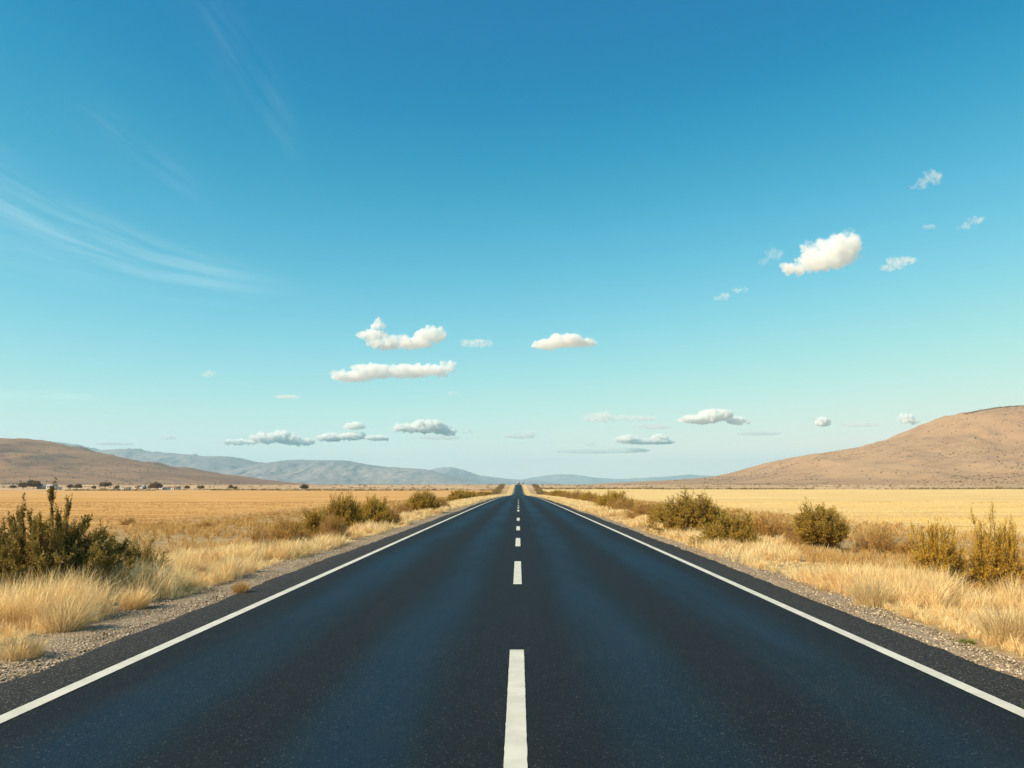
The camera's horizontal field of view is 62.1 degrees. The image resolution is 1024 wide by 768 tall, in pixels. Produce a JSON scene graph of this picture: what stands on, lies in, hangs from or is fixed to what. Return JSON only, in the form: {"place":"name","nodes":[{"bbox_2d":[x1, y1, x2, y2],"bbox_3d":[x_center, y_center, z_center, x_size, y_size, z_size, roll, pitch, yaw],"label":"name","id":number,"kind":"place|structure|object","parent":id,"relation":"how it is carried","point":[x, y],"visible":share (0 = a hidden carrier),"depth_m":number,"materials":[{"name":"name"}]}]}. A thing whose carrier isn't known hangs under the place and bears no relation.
{"place":"outdoors","nodes":[
{"label":"outdoors","id":0,"kind":"place"},
{"bbox_2d":[55,442,98,450],"bbox_3d":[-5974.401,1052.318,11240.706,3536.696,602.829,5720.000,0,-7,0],"label":"blue mountain","id":1,"kind":"structure","parent":0,"point":[92,449],"depth_m":11688.13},
{"bbox_2d":[0,438,317,484],"bbox_3d":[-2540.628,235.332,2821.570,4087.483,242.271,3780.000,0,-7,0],"label":"hill","id":2,"kind":"structure","parent":0,"point":[27,451],"depth_m":2851.57,"materials":[{"name":"soil"}]},
{"bbox_2d":[2,439,263,484],"bbox_3d":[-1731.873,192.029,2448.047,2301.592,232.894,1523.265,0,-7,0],"label":"hill scrub","id":3,"kind":"object","parent":2,"relation":"on","point":[98,474],"visible":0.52,"depth_m":2622.21,"materials":[{"name":"brown plant"}]},
{"bbox_2d":[159,487,170,489],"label":"farm shed","id":4,"kind":"structure","parent":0,"point":[165,488],"depth_m":784.03,"materials":[{"name":"grey metal"}]},
{"bbox_2d":[95,448,262,472],"bbox_3d":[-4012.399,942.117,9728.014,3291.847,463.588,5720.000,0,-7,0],"label":"blue mountain","id":5,"kind":"structure","parent":0,"point":[219,464],"depth_m":9735.36,"materials":[{"name":"blue stone"}]},
{"bbox_2d":[221,460,494,484],"bbox_3d":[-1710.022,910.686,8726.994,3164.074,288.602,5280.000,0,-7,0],"label":"blue mountain","id":6,"kind":"structure","parent":0,"point":[331,472],"depth_m":8139.28,"materials":[{"name":"blue stone"}]},
{"bbox_2d":[432,467,565,484],"bbox_3d":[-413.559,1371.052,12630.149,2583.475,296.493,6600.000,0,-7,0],"label":"blue mountain","id":7,"kind":"structure","parent":0,"point":[457,472],"depth_m":12357.29,"materials":[{"name":"blue stone"}]},
{"bbox_2d":[0,485,1023,767],"bbox_3d":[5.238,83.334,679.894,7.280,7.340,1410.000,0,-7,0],"label":"road","id":8,"kind":"structure","parent":0,"point":[636,655],"depth_m":6.88,"materials":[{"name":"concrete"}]},
{"bbox_2d":[0,493,513,722],"bbox_3d":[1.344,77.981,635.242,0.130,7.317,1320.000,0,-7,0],"label":"edge line marking","id":9,"kind":"object","parent":8,"relation":"on","point":[47,698],"visible":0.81,"depth_m":8.22,"materials":[{"name":"paint"}]},
{"bbox_2d":[0,487,514,713],"bbox_3d":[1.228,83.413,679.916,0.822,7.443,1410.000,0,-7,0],"label":"road shoulder","id":10,"kind":"object","parent":8,"relation":"attached to","point":[15,693],"visible":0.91,"depth_m":9.28},
{"bbox_2d":[503,505,527,767],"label":"line marking","id":11,"kind":"object","parent":8,"relation":"on","point":[515,751],"visible":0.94,"depth_m":5.97,"materials":[{"name":"paint"}]},
{"bbox_2d":[521,485,1023,716],"bbox_3d":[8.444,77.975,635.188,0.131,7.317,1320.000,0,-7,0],"label":"edge line marking","id":12,"kind":"object","parent":8,"relation":"on","point":[979,693],"visible":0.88,"depth_m":8.43,"materials":[{"name":"paint"}]},
{"bbox_2d":[522,487,1023,707],"bbox_3d":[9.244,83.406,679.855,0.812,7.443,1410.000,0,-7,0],"label":"road shoulder","id":13,"kind":"object","parent":8,"relation":"attached to","point":[1007,687],"visible":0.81,"depth_m":9.44},
{"bbox_2d":[0,485,1023,661],"bbox_3d":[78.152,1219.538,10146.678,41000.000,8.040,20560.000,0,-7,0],"label":"ground","id":14,"kind":"structure","parent":0,"point":[850,494],"depth_m":140.08,"materials":[{"name":"beige plant"}]},
{"bbox_2d":[18,482,27,487],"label":"farm tree","id":15,"kind":"object","parent":14,"relation":"on","point":[21,484],"visible":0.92,"depth_m":795.56,"materials":[{"name":"green plant"}]},
{"bbox_2d":[25,480,42,488],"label":"farm tree","id":16,"kind":"object","parent":14,"relation":"on","point":[32,483],"visible":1,"depth_m":790.77,"materials":[{"name":"green plant"}]},
{"bbox_2d":[37,484,45,488],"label":"farmhouse","id":17,"kind":"object","parent":14,"relation":"on","point":[42,487],"visible":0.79,"depth_m":794.97,"materials":[{"name":"grey metal"}]},
{"bbox_2d":[46,483,57,488],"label":"farmhouse","id":18,"kind":"object","parent":14,"relation":"on","point":[47,485],"visible":0.47,"depth_m":785.77,"materials":[{"name":"grey metal"}]},
{"bbox_2d":[72,484,81,487],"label":"farm tree","id":19,"kind":"object","parent":14,"relation":"on","point":[77,486],"visible":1,"depth_m":794.31,"materials":[{"name":"green plant"}]},
{"bbox_2d":[0,477,154,602],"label":"juniper bush","id":20,"kind":"object","parent":14,"relation":"on","point":[45,546],"visible":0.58,"depth_m":12.03,"materials":[{"name":"green plant"}]},
{"bbox_2d":[99,481,111,486],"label":"farm tree","id":21,"kind":"object","parent":14,"relation":"on","point":[104,484],"visible":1,"depth_m":796.58,"materials":[{"name":"green plant"}]},
{"bbox_2d":[118,516,136,524],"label":"dry bush","id":22,"kind":"object","parent":14,"relation":"on","point":[127,521],"visible":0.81,"depth_m":40.18,"materials":[{"name":"brown plant"}]},
{"bbox_2d":[117,533,173,573],"bbox_3d":[-6.215,2.957,14.093,1.186,0.943,1.199,-3,-8,25],"label":"bush","id":23,"kind":"object","parent":14,"relation":"on","point":[147,554],"visible":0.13,"depth_m":14.11,"materials":[{"name":"green plant"}]},
{"bbox_2d":[148,481,162,487],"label":"farm tree","id":24,"kind":"object","parent":14,"relation":"on","point":[156,484],"visible":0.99,"depth_m":774.14,"materials":[{"name":"green plant"}]},
{"bbox_2d":[171,485,181,489],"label":"farmhouse","id":25,"kind":"object","parent":14,"relation":"on","point":[176,487],"visible":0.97,"depth_m":794.09,"materials":[{"name":"white tile"}]},
{"bbox_2d":[0,501,400,536],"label":"field stubble","id":26,"kind":"object","parent":14,"relation":"on","point":[117,518],"visible":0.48,"depth_m":64.81,"materials":[{"name":"yellow plant"}]},
{"bbox_2d":[196,520,217,527],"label":"dry bush","id":27,"kind":"object","parent":14,"relation":"on","point":[206,523],"visible":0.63,"depth_m":36.03,"materials":[{"name":"brown plant"}]},
{"bbox_2d":[0,496,447,566],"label":"rough grass","id":28,"kind":"structure","parent":14,"relation":"on","point":[191,530],"depth_m":32.35,"materials":[{"name":"yellow plant"}]},
{"bbox_2d":[0,484,514,644],"bbox_3d":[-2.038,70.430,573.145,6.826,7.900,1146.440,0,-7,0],"label":"verge grass","id":29,"kind":"structure","parent":14,"relation":"on","point":[185,574],"depth_m":13.07,"materials":[{"name":"beige plant"}]},
{"bbox_2d":[245,521,278,548],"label":"dry bush","id":30,"kind":"object","parent":14,"relation":"on","point":[257,532],"visible":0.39,"depth_m":21.38,"materials":[{"name":"brown plant"}]},
{"bbox_2d":[261,511,313,544],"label":"dry bush","id":31,"kind":"object","parent":14,"relation":"on","point":[287,534],"visible":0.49,"depth_m":23.12,"materials":[{"name":"brown plant"}]},
{"bbox_2d":[300,484,308,487],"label":"farm tree","id":32,"kind":"object","parent":14,"relation":"on","point":[304,486],"visible":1,"depth_m":783.95,"materials":[{"name":"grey plant"}]},
{"bbox_2d":[293,505,331,538],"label":"olive bush","id":33,"kind":"object","parent":14,"relation":"on","point":[313,520],"visible":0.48,"depth_m":27.74,"materials":[{"name":"green plant"}]},
{"bbox_2d":[310,508,351,538],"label":"dry bush","id":34,"kind":"object","parent":14,"relation":"on","point":[332,528],"visible":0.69,"depth_m":26.21,"materials":[{"name":"brown plant"}]},
{"bbox_2d":[322,489,370,531],"bbox_3d":[-6.579,4.980,33.421,2.078,1.886,2.031,-2,-7,18],"label":"olive bush","id":35,"kind":"object","parent":14,"relation":"on","point":[348,510],"visible":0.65,"depth_m":33.20,"materials":[{"name":"green plant"}]},
{"bbox_2d":[360,492,393,525],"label":"olive bush","id":36,"kind":"object","parent":14,"relation":"on","point":[378,513],"visible":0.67,"depth_m":36.88,"materials":[{"name":"green plant"}]},
{"bbox_2d":[386,503,401,522],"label":"dry bush","id":37,"kind":"object","parent":14,"relation":"on","point":[396,517],"visible":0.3,"depth_m":39.06,"materials":[{"name":"brown plant"}]},
{"bbox_2d":[395,502,411,512],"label":"dry bush","id":38,"kind":"object","parent":14,"relation":"on","point":[404,508],"visible":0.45,"depth_m":48.78,"materials":[{"name":"brown plant"}]},
{"bbox_2d":[403,485,442,510],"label":"olive bush","id":39,"kind":"object","parent":14,"relation":"on","point":[419,501],"visible":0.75,"depth_m":54.39,"materials":[{"name":"green plant"}]},
{"bbox_2d":[435,496,450,509],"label":"dry bush","id":40,"kind":"object","parent":14,"relation":"on","point":[443,502],"visible":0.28,"depth_m":62.23,"materials":[{"name":"brown plant"}]},
{"bbox_2d":[447,496,455,500],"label":"olive bush","id":41,"kind":"object","parent":14,"relation":"on","point":[451,498],"visible":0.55,"depth_m":106.88,"materials":[{"name":"plant"}]},
{"bbox_2d":[447,489,465,497],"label":"olive bush","id":42,"kind":"object","parent":14,"relation":"on","point":[453,493],"visible":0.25,"depth_m":128.62,"materials":[{"name":"green plant"}]},
{"bbox_2d":[454,491,467,499],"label":"olive bush","id":43,"kind":"object","parent":14,"relation":"on","point":[459,496],"visible":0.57,"depth_m":116.64,"materials":[{"name":"green plant"}]},
{"bbox_2d":[457,489,471,497],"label":"olive bush","id":44,"kind":"object","parent":14,"relation":"on","point":[467,494],"visible":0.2,"depth_m":141.39,"materials":[{"name":"green plant"}]},
{"bbox_2d":[467,491,479,497],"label":"olive bush","id":45,"kind":"object","parent":14,"relation":"on","point":[472,493],"visible":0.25,"depth_m":155.49,"materials":[{"name":"green plant"}]},
{"bbox_2d":[0,488,1023,682],"bbox_3d":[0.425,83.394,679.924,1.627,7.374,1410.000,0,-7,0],"label":"gravel verge","id":46,"kind":"structure","parent":14,"relation":"on","point":[89,630],"depth_m":10.47,"materials":[{"name":"grey gravel"}]},
{"bbox_2d":[0,625,57,661],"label":"grass tuft","id":47,"kind":"object","parent":46,"relation":"on","point":[29,649],"visible":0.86,"depth_m":8.07,"materials":[{"name":"beige plant"}]},
{"bbox_2d":[32,592,109,632],"bbox_3d":[-5.040,2.575,9.701,0.896,0.520,1.016,3,-8,-27],"label":"grass tuft","id":48,"kind":"object","parent":46,"relation":"on","point":[65,619],"visible":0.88,"depth_m":9.58,"materials":[{"name":"beige plant"}]},
{"bbox_2d":[113,581,158,610],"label":"grass tuft","id":49,"kind":"object","parent":46,"relation":"on","point":[138,602],"visible":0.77,"depth_m":11.36,"materials":[{"name":"beige plant"}]},
{"bbox_2d":[229,578,252,593],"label":"grass tuft","id":50,"kind":"object","parent":46,"relation":"on","point":[239,588],"visible":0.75,"depth_m":13.00,"materials":[{"name":"beige plant"}]},
{"bbox_2d":[2,484,1022,490],"bbox_3d":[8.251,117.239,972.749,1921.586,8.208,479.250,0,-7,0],"label":"field edge scrub","id":51,"kind":"object","parent":14,"relation":"on","point":[308,489],"visible":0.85,"depth_m":793.86,"materials":[{"name":"green plant"}]},
{"bbox_2d":[478,484,551,494],"bbox_3d":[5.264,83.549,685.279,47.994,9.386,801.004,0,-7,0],"label":"roadside scrub","id":52,"kind":"object","parent":14,"relation":"on","point":[536,487],"visible":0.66,"depth_m":687.16,"materials":[{"name":"brown plant"}]},
{"bbox_2d":[550,489,560,495],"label":"olive bush","id":53,"kind":"object","parent":14,"relation":"on","point":[553,492],"visible":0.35,"depth_m":197.88,"materials":[{"name":"plant"}]},
{"bbox_2d":[562,490,573,498],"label":"dry bush","id":54,"kind":"object","parent":14,"relation":"on","point":[567,494],"visible":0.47,"depth_m":141.68,"materials":[{"name":"brown plant"}]},
{"bbox_2d":[569,488,590,499],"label":"dry bush","id":55,"kind":"object","parent":14,"relation":"on","point":[575,496],"visible":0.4,"depth_m":120.61,"materials":[{"name":"beige plant"}]},
{"bbox_2d":[577,491,598,499],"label":"olive bush","id":56,"kind":"object","parent":14,"relation":"on","point":[582,497],"visible":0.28,"depth_m":102.73,"materials":[{"name":"green plant"}]},
{"bbox_2d":[583,495,596,500],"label":"olive bush","id":57,"kind":"object","parent":14,"relation":"on","point":[592,496],"visible":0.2,"depth_m":93.66,"materials":[{"name":"green plant"}]},
{"bbox_2d":[587,492,604,501],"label":"dry bush","id":58,"kind":"object","parent":14,"relation":"on","point":[591,500],"visible":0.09,"depth_m":86.28,"materials":[{"name":"brown plant"}]},
{"bbox_2d":[594,494,621,508],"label":"olive bush","id":59,"kind":"object","parent":14,"relation":"on","point":[604,502],"visible":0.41,"depth_m":61.97,"materials":[{"name":"plant"}]},
{"bbox_2d":[594,489,636,506],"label":"olive bush","id":60,"kind":"object","parent":14,"relation":"on","point":[615,496],"visible":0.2,"depth_m":71.11,"materials":[{"name":"plant"}]},
{"bbox_2d":[601,496,635,510],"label":"dry bush","id":61,"kind":"object","parent":14,"relation":"on","point":[621,505],"visible":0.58,"depth_m":54.89,"materials":[{"name":"brown plant"}]},
{"bbox_2d":[622,498,662,518],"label":"dry bush","id":62,"kind":"object","parent":14,"relation":"on","point":[641,509],"visible":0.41,"depth_m":43.90,"materials":[{"name":"brown plant"}]},
{"bbox_2d":[644,501,672,525],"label":"olive bush","id":63,"kind":"object","parent":14,"relation":"on","point":[658,509],"visible":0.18,"depth_m":34.21,"materials":[{"name":"plant"}]},
{"bbox_2d":[642,487,730,534],"bbox_3d":[6.050,4.402,29.191,2.946,1.927,2.880,7,-9,-44],"label":"olive bush","id":64,"kind":"object","parent":14,"relation":"on","point":[684,515],"visible":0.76,"depth_m":28.79,"materials":[{"name":"green plant"}]},
{"bbox_2d":[687,508,765,546],"bbox_3d":[5.836,3.931,22.931,2.030,1.204,2.201,-6,-9,40],"label":"olive bush","id":65,"kind":"object","parent":14,"relation":"on","point":[727,529],"visible":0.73,"depth_m":22.66,"materials":[{"name":"green plant"}]},
{"bbox_2d":[749,510,795,538],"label":"dry bush","id":66,"kind":"object","parent":14,"relation":"on","point":[762,524],"visible":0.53,"depth_m":28.29,"materials":[{"name":"brown plant"}]},
{"bbox_2d":[522,484,1023,679],"bbox_3d":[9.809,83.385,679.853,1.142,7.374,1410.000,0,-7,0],"label":"gravel verge","id":67,"kind":"structure","parent":14,"relation":"on","point":[909,629],"depth_m":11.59,"materials":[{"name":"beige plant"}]},
{"bbox_2d":[816,583,835,590],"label":"grass tuft","id":68,"kind":"object","parent":67,"relation":"on","point":[824,587],"visible":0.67,"depth_m":13.38,"materials":[{"name":"beige plant"}]},
{"bbox_2d":[957,637,976,644],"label":"grass tuft","id":69,"kind":"object","parent":67,"relation":"on","point":[966,641],"visible":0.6,"depth_m":8.86,"materials":[{"name":"green plant"}]},
{"bbox_2d":[781,522,806,545],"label":"dry bush","id":70,"kind":"object","parent":14,"relation":"on","point":[792,538],"visible":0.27,"depth_m":24.90,"materials":[{"name":"brown plant"}]},
{"bbox_2d":[790,497,852,549],"bbox_3d":[8.431,3.843,23.273,1.660,1.506,1.667,7,-9,-43],"label":"round bush","id":71,"kind":"object","parent":14,"relation":"on","point":[821,525],"visible":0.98,"depth_m":22.92,"materials":[{"name":"green plant"}]},
{"bbox_2d":[711,501,1023,549],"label":"field stubble","id":72,"kind":"object","parent":14,"relation":"on","point":[938,509],"visible":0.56,"depth_m":56.27,"materials":[{"name":"yellow plant"}]},
{"bbox_2d":[838,570,897,607],"bbox_3d":[4.915,2.792,11.678,0.987,0.560,1.051,0,-7,0],"label":"grass tuft","id":73,"kind":"object","parent":14,"relation":"on","point":[867,597],"visible":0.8,"depth_m":11.64,"materials":[{"name":"beige plant"}]},
{"bbox_2d":[848,521,902,554],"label":"dry bush","id":74,"kind":"object","parent":14,"relation":"on","point":[886,544],"visible":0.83,"depth_m":22.47,"materials":[{"name":"brown plant"}]},
{"bbox_2d":[893,536,926,556],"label":"dry bush","id":75,"kind":"object","parent":14,"relation":"on","point":[906,547],"visible":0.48,"depth_m":21.67,"materials":[{"name":"brown plant"}]},
{"bbox_2d":[897,516,979,587],"bbox_3d":[7.141,2.842,14.278,1.188,1.268,1.077,2,-7,-13],"label":"golden bush","id":76,"kind":"object","parent":14,"relation":"on","point":[931,554],"visible":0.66,"depth_m":14.20,"materials":[{"name":"yellow plant"}]},
{"bbox_2d":[949,593,1023,647],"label":"grass tuft","id":77,"kind":"object","parent":14,"relation":"on","point":[1006,623],"visible":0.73,"depth_m":8.85,"materials":[{"name":"beige plant"}]},
{"bbox_2d":[964,501,1023,589],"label":"golden bush","id":78,"kind":"object","parent":14,"relation":"on","point":[997,558],"visible":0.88,"depth_m":14.15,"materials":[{"name":"yellow plant"}]},
{"bbox_2d":[1013,564,1023,589],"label":"golden bush","id":79,"kind":"object","parent":14,"relation":"on","point":[1020,577],"visible":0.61,"depth_m":13.77,"materials":[{"name":"yellow plant"}]},
{"bbox_2d":[0,0,1023,479],"label":"sky","id":80,"kind":"structure","parent":0,"point":[507,239],"materials":[{"name":"blue"}]},
{"bbox_2d":[522,474,712,484],"bbox_3d":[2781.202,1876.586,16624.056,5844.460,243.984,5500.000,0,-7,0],"label":"blue mountain","id":81,"kind":"structure","parent":0,"point":[569,479],"depth_m":16403.57,"materials":[{"name":"stone"}]},
{"bbox_2d":[588,406,1023,484],"bbox_3d":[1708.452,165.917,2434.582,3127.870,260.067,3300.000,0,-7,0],"label":"hill","id":82,"kind":"structure","parent":0,"point":[886,463],"depth_m":2264.61,"materials":[{"name":"soil"}]},
{"bbox_2d":[674,406,1023,484],"bbox_3d":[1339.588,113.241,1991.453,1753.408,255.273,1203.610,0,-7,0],"label":"hill scrub","id":83,"kind":"object","parent":82,"relation":"on","point":[913,466],"visible":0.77,"depth_m":2089.72,"materials":[{"name":"brown plant"}]},
{"bbox_2d":[964,405,1023,413],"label":"ridge scrub","id":84,"kind":"object","parent":82,"relation":"on","point":[992,408],"visible":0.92,"depth_m":2592.20,"materials":[{"name":"brown plant"}]},
{"bbox_2d":[626,499,1023,617],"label":"rough grass","id":85,"kind":"structure","parent":0,"point":[823,556],"depth_m":21.75,"materials":[{"name":"beige plant"}]}
]}

